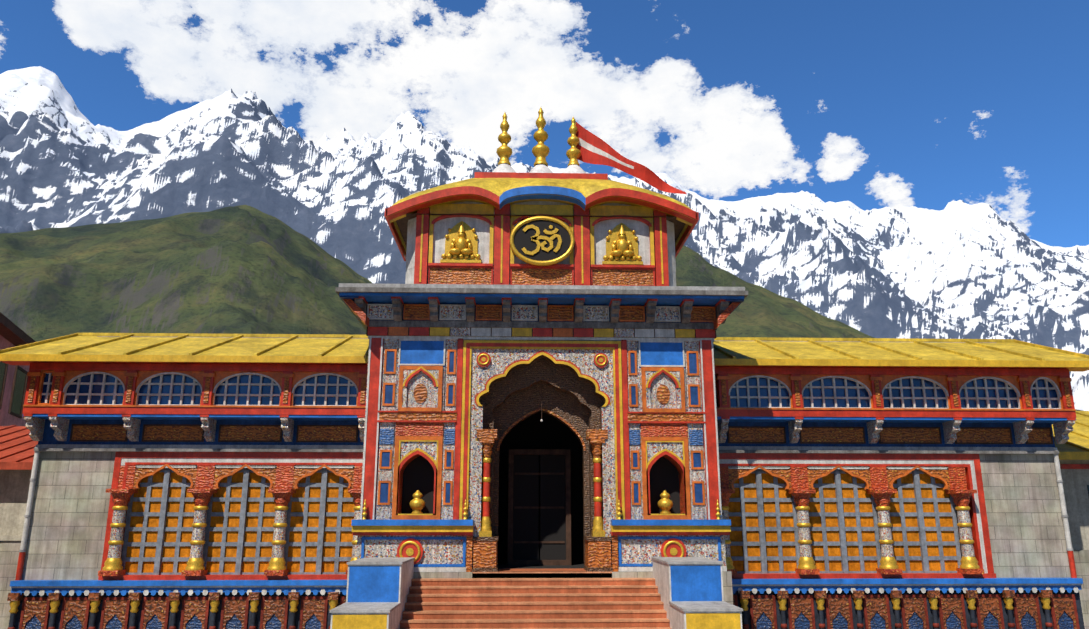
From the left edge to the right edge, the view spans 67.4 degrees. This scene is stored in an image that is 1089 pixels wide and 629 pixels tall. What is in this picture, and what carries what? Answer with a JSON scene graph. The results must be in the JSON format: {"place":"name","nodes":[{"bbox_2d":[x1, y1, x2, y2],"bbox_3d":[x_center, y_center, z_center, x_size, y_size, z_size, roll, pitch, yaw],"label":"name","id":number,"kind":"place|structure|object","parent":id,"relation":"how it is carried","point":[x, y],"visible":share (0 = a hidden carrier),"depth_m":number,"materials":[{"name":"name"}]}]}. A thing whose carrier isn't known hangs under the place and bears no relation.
{"place":"outdoors","nodes":[
{"label":"outdoors","id":0,"kind":"place"},
{"bbox_2d":[0,333,368,628],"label":"temple wing","id":1,"kind":"structure","parent":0,"point":[194,481],"depth_m":18.61,"materials":[{"name":"multicoloured paint"}]},
{"bbox_2d":[0,205,371,341],"bbox_3d":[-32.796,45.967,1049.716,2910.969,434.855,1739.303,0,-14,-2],"label":"green hill","id":2,"kind":"structure","parent":0,"point":[243,269],"depth_m":586.95,"materials":[{"name":"green plant"}]},
{"bbox_2d":[330,557,742,628],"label":"temple stairs","id":3,"kind":"structure","parent":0,"point":[672,593],"depth_m":15.31,"materials":[{"name":"red stone"}]},
{"bbox_2d":[0,66,1088,410],"bbox_3d":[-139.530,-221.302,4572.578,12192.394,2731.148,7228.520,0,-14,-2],"label":"snowy mountains","id":4,"kind":"structure","parent":0,"point":[958,270],"depth_m":2597.13,"materials":[{"name":"white snow"}]},
{"bbox_2d":[0,0,1088,247],"label":"sky","id":5,"kind":"structure","parent":0,"point":[868,104],"materials":[{"name":"blue"}]},
{"bbox_2d":[713,337,1088,628],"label":"temple wing","id":6,"kind":"structure","parent":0,"point":[891,483],"depth_m":19.12,"materials":[{"name":"multicoloured paint"}]},
{"label":"plaza pavement","id":7,"kind":"structure","parent":0,"visible":0},
{"bbox_2d":[0,312,35,425],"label":"neighbouring building","id":8,"kind":"structure","parent":7,"relation":"on","point":[13,381],"depth_m":25.21,"materials":[{"name":"paint"}]},
{"bbox_2d":[0,425,37,628],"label":"neighbouring building","id":9,"kind":"structure","parent":7,"relation":"on","point":[17,446],"depth_m":20.06,"materials":[{"name":"beige paint"}]},
{"bbox_2d":[335,107,747,604],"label":"temple entrance tower","id":10,"kind":"structure","parent":7,"relation":"on","point":[541,386],"depth_m":18.12,"materials":[{"name":"multicoloured paint"}]},
{"bbox_2d":[575,119,686,193],"bbox_3d":[2.156,-4.012,20.743,2.750,2.220,0.468,0,-14,-2],"label":"flag","id":11,"kind":"object","parent":10,"relation":"attached to","point":[592,148],"visible":1,"depth_m":20.80,"materials":[{"name":"red fabric"}]},
{"bbox_2d":[1052,411,1088,628],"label":"neighbouring building","id":12,"kind":"structure","parent":7,"relation":"on","point":[1073,454],"depth_m":20.73,"materials":[{"name":"beige paint"}]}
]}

